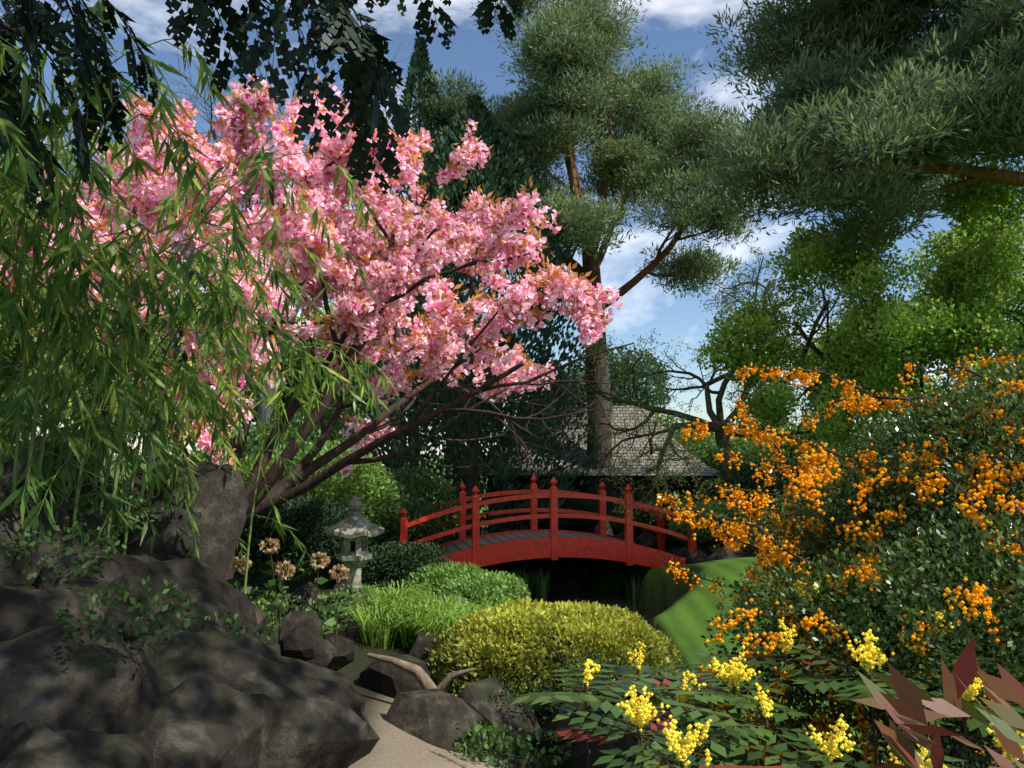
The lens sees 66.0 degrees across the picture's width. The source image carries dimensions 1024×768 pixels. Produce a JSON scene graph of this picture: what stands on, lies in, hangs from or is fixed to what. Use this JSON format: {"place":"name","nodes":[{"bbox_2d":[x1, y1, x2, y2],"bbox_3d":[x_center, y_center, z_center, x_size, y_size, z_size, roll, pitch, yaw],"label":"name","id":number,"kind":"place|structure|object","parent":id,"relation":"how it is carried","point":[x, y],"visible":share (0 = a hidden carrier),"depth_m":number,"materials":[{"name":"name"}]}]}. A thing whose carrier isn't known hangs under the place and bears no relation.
{"place":"outdoors","nodes":[
{"label":"outdoors","id":0,"kind":"place"},
{"bbox_2d":[0,0,497,195],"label":"branches","id":1,"kind":"object","parent":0,"point":[5,26],"visible":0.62,"depth_m":3.40,"materials":[{"name":"green plant"}]},
{"bbox_2d":[0,0,524,219],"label":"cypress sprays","id":2,"kind":"object","parent":1,"relation":"attached to","point":[358,74],"visible":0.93,"depth_m":3.49,"materials":[{"name":"green plant"}]},
{"bbox_2d":[0,153,1023,546],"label":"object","id":3,"kind":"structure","parent":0,"point":[976,275],"depth_m":14.96,"materials":[{"name":"green plant"}]},
{"bbox_2d":[0,0,1023,454],"label":"sky","id":4,"kind":"structure","parent":0,"point":[671,26],"materials":[{"name":"blue"}]},
{"bbox_2d":[110,455,1023,767],"bbox_3d":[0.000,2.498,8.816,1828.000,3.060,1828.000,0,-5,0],"label":"ground","id":5,"kind":"structure","parent":0,"point":[680,613],"depth_m":9.46,"materials":[{"name":"green plant"}]},
{"bbox_2d":[0,0,400,593],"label":"bamboo culms","id":6,"kind":"object","parent":5,"relation":"on","point":[37,396],"visible":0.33,"depth_m":4.32,"materials":[{"name":"green plant"}]},
{"bbox_2d":[0,0,400,570],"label":"bamboo leaves","id":7,"kind":"object","parent":6,"relation":"on","point":[22,167],"visible":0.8,"depth_m":4.23,"materials":[{"name":"green plant"}]},
{"bbox_2d":[1,6,566,475],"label":"bare trees","id":8,"kind":"object","parent":5,"relation":"on","point":[263,410],"visible":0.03,"depth_m":29.81,"materials":[{"name":"plant"}]},
{"bbox_2d":[240,546,338,644],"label":"plant stems","id":9,"kind":"object","parent":5,"relation":"on","point":[282,597],"visible":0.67,"depth_m":6.77,"materials":[{"name":"green plant"}]},
{"bbox_2d":[0,476,640,767],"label":"plants","id":10,"kind":"object","parent":5,"relation":"on","point":[433,616],"visible":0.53,"depth_m":5.96,"materials":[{"name":"green plant"}]},
{"bbox_2d":[0,73,670,585],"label":"cherry","id":11,"kind":"object","parent":5,"relation":"on","point":[468,233],"depth_m":9.02,"materials":[{"name":"pink plant"}]},
{"bbox_2d":[325,494,384,620],"bbox_3d":[-1.850,2.028,9.258,0.705,1.453,0.611,0,-5,0],"label":"stone lantern","id":12,"kind":"object","parent":5,"relation":"on","point":[355,529],"visible":0.86,"depth_m":9.16,"materials":[{"name":"grey stone"}]},
{"bbox_2d":[0,427,755,767],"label":"rocks","id":13,"kind":"object","parent":5,"relation":"on","point":[212,697],"visible":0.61,"depth_m":3.43,"materials":[{"name":"grey stone"}]},
{"bbox_2d":[413,90,502,536],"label":"conifer trunks","id":14,"kind":"object","parent":5,"relation":"on","point":[470,462],"visible":0.03,"depth_m":17.87,"materials":[{"name":"brown plant"}]},
{"bbox_2d":[191,405,810,609],"bbox_3d":[-0.333,2.007,15.974,11.063,3.414,10.061,4,-6,-35],"label":"shrub foliage","id":15,"kind":"object","parent":5,"relation":"on","point":[383,498],"visible":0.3,"depth_m":14.17,"materials":[{"name":"green plant"}]},
{"bbox_2d":[367,597,694,754],"bbox_3d":[0.246,2.655,7.132,2.809,1.334,2.125,0,-5,0],"label":"clipped bush","id":16,"kind":"object","parent":5,"relation":"on","point":[616,633],"depth_m":6.69,"materials":[{"name":"plant"}]},
{"bbox_2d":[234,36,843,591],"bbox_3d":[-0.024,-2.577,17.691,13.213,12.741,10.522,2,-5,-23],"label":"conifer tree","id":17,"kind":"object","parent":5,"relation":"on","point":[306,520],"visible":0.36,"depth_m":17.07,"materials":[{"name":"green plant"}]},
{"bbox_2d":[396,474,696,570],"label":"red bridge","id":18,"kind":"structure","parent":5,"relation":"on","point":[627,550],"depth_m":14.53,"materials":[{"name":"red wood"}]},
{"bbox_2d":[423,532,622,558],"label":"bridge deck","id":19,"kind":"structure","parent":18,"relation":"attached to","point":[462,545],"depth_m":15.09,"materials":[{"name":"wood"}]},
{"bbox_2d":[375,0,1023,535],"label":"pine","id":20,"kind":"object","parent":5,"relation":"on","point":[970,105],"depth_m":14.39,"materials":[{"name":"green plant"}]},
{"bbox_2d":[510,566,1023,767],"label":"mahonia","id":21,"kind":"object","parent":5,"relation":"on","point":[906,702],"depth_m":2.92,"materials":[{"name":"green plant"}]},
{"bbox_2d":[655,347,1023,767],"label":"berberis","id":22,"kind":"object","parent":5,"relation":"on","point":[939,537],"depth_m":3.92,"materials":[{"name":"orange plant"}]},
{"bbox_2d":[657,353,1023,767],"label":"shrub branches","id":23,"kind":"object","parent":5,"relation":"on","point":[910,399],"visible":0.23,"depth_m":4.29,"materials":[{"name":"orange plant"}]},
{"bbox_2d":[488,476,692,542],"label":"building wall","id":24,"kind":"structure","parent":0,"point":[637,496],"depth_m":20.70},
{"bbox_2d":[461,406,718,475],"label":"roof","id":25,"kind":"structure","parent":24,"relation":"attached to","point":[638,471],"depth_m":20.35,"materials":[{"name":"grey tile"}]},
{"bbox_2d":[515,591,698,766],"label":"pond water","id":26,"kind":"structure","parent":0,"point":[610,599],"depth_m":15.12,"materials":[{"name":"black liquid"}]}
]}

